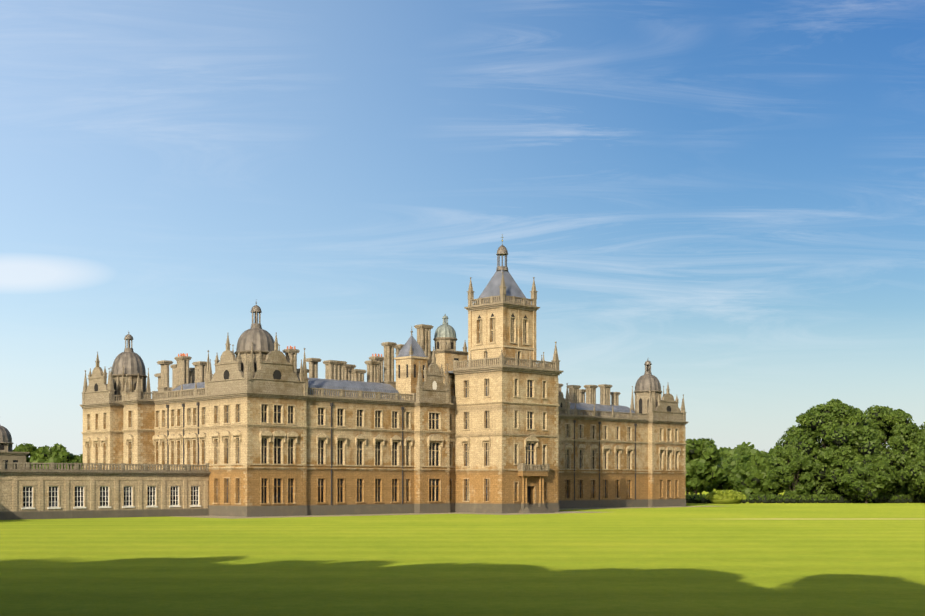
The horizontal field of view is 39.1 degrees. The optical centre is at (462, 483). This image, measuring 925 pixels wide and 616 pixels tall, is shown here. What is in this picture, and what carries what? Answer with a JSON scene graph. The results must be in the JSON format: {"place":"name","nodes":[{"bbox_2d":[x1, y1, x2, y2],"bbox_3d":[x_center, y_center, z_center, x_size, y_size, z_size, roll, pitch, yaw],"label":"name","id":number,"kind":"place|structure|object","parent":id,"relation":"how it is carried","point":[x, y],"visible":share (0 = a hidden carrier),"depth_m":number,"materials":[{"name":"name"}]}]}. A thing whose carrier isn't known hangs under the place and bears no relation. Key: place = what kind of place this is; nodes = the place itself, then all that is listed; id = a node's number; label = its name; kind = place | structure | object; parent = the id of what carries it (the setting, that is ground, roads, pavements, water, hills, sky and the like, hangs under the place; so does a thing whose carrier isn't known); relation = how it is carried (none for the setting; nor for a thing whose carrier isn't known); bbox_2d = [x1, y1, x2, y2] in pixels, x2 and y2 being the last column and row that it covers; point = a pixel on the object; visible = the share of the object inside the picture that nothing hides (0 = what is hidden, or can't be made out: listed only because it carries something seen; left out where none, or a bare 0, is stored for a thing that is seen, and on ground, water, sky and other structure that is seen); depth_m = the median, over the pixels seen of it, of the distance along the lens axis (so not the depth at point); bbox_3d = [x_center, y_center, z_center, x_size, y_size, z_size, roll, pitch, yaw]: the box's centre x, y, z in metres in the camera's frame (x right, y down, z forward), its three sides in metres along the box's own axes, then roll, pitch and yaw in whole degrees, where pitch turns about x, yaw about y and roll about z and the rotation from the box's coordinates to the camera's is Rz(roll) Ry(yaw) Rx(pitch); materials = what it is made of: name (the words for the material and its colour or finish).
{"place":"outdoors","nodes":[
{"label":"outdoors","id":0,"kind":"place"},
{"bbox_2d":[0,425,29,468],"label":"domed pavilion","id":1,"kind":"structure","parent":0,"point":[7,454],"depth_m":252.44,"materials":[{"name":"grey stone"}]},
{"bbox_2d":[169,506,713,518],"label":"gravel path","id":2,"kind":"structure","parent":0,"point":[231,517],"depth_m":191.64,"materials":[{"name":"beige gravel"}]},
{"bbox_2d":[0,489,924,615],"bbox_3d":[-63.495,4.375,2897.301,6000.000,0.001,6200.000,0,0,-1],"label":"lawn","id":3,"kind":"structure","parent":0,"point":[801,559],"depth_m":71.44,"materials":[{"name":"green plant"}]},
{"bbox_2d":[12,443,36,461],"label":"tree","id":4,"kind":"object","parent":3,"relation":"on","point":[27,447],"depth_m":398.45,"materials":[{"name":"green plant"}]},
{"bbox_2d":[30,443,82,468],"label":"tree","id":5,"kind":"object","parent":3,"relation":"on","point":[56,453],"visible":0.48,"depth_m":392.83,"materials":[{"name":"green plant"}]},
{"bbox_2d":[0,461,210,519],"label":"service wing","id":6,"kind":"structure","parent":3,"relation":"on","point":[27,491],"depth_m":167.35,"materials":[{"name":"beige stone"}]},
{"bbox_2d":[80,237,688,516],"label":"house","id":7,"kind":"structure","parent":3,"relation":"on","point":[492,420],"depth_m":194.26,"materials":[{"name":"stone"}]},
{"bbox_2d":[685,439,718,494],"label":"tree","id":8,"kind":"object","parent":3,"relation":"on","point":[688,491],"depth_m":371.22,"materials":[{"name":"green plant"}]},
{"bbox_2d":[685,438,725,493],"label":"tree","id":9,"kind":"object","parent":3,"relation":"on","point":[704,469],"visible":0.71,"depth_m":335.88,"materials":[{"name":"green plant"}]},
{"bbox_2d":[690,455,730,494],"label":"tree","id":10,"kind":"object","parent":3,"relation":"on","point":[724,464],"visible":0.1,"depth_m":389.20,"materials":[{"name":"green plant"}]},
{"bbox_2d":[715,447,744,490],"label":"tree","id":11,"kind":"object","parent":3,"relation":"on","point":[730,456],"visible":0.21,"depth_m":398.80,"materials":[{"name":"green plant"}]},
{"bbox_2d":[718,441,754,489],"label":"tree","id":12,"kind":"object","parent":3,"relation":"on","point":[744,444],"visible":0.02,"depth_m":449.14,"materials":[{"name":"green plant"}]},
{"bbox_2d":[725,452,767,489],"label":"tree","id":13,"kind":"object","parent":3,"relation":"on","point":[731,470],"visible":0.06,"depth_m":348.42,"materials":[{"name":"green plant"}]},
{"bbox_2d":[734,446,760,491],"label":"tree","id":14,"kind":"object","parent":3,"relation":"on","point":[742,450],"visible":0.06,"depth_m":408.70,"materials":[{"name":"green plant"}]},
{"bbox_2d":[732,449,791,495],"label":"tree","id":15,"kind":"object","parent":3,"relation":"on","point":[750,474],"visible":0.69,"depth_m":321.46,"materials":[{"name":"green plant"}]},
{"bbox_2d":[768,446,778,494],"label":"tree","id":16,"kind":"object","parent":3,"relation":"on","point":[773,450],"visible":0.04,"depth_m":418.37,"materials":[{"name":"green plant"}]},
{"bbox_2d":[766,442,821,498],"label":"tree","id":17,"kind":"object","parent":3,"relation":"on","point":[786,462],"visible":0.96,"depth_m":293.30,"materials":[{"name":"green plant"}]},
{"bbox_2d":[685,489,924,503],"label":"hedge","id":18,"kind":"object","parent":3,"relation":"on","point":[731,496],"visible":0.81,"depth_m":293.67,"materials":[{"name":"green plant"}]},
{"bbox_2d":[775,399,883,494],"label":"tree","id":19,"kind":"object","parent":3,"relation":"on","point":[843,432],"visible":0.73,"depth_m":293.91,"materials":[{"name":"green plant"}]},
{"bbox_2d":[837,454,898,502],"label":"tree","id":20,"kind":"object","parent":3,"relation":"on","point":[879,472],"visible":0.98,"depth_m":286.64,"materials":[{"name":"green plant"}]},
{"bbox_2d":[864,405,924,494],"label":"tree","id":21,"kind":"object","parent":3,"relation":"on","point":[895,428],"visible":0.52,"depth_m":300.57,"materials":[{"name":"green plant"}]},
{"bbox_2d":[895,448,924,496],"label":"tree","id":22,"kind":"object","parent":3,"relation":"on","point":[913,473],"visible":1,"depth_m":288.02,"materials":[{"name":"green plant"}]},
{"bbox_2d":[898,481,923,494],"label":"tree","id":23,"kind":"object","parent":3,"relation":"on","point":[905,490],"visible":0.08,"depth_m":321.26,"materials":[{"name":"green plant"}]},
{"bbox_2d":[906,422,924,483],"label":"tree","id":24,"kind":"object","parent":3,"relation":"on","point":[918,438],"visible":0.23,"depth_m":298.03,"materials":[{"name":"green plant"}]},
{"bbox_2d":[0,0,924,456],"label":"sky","id":25,"kind":"structure","parent":0,"point":[727,197],"materials":[{"name":"blue"}]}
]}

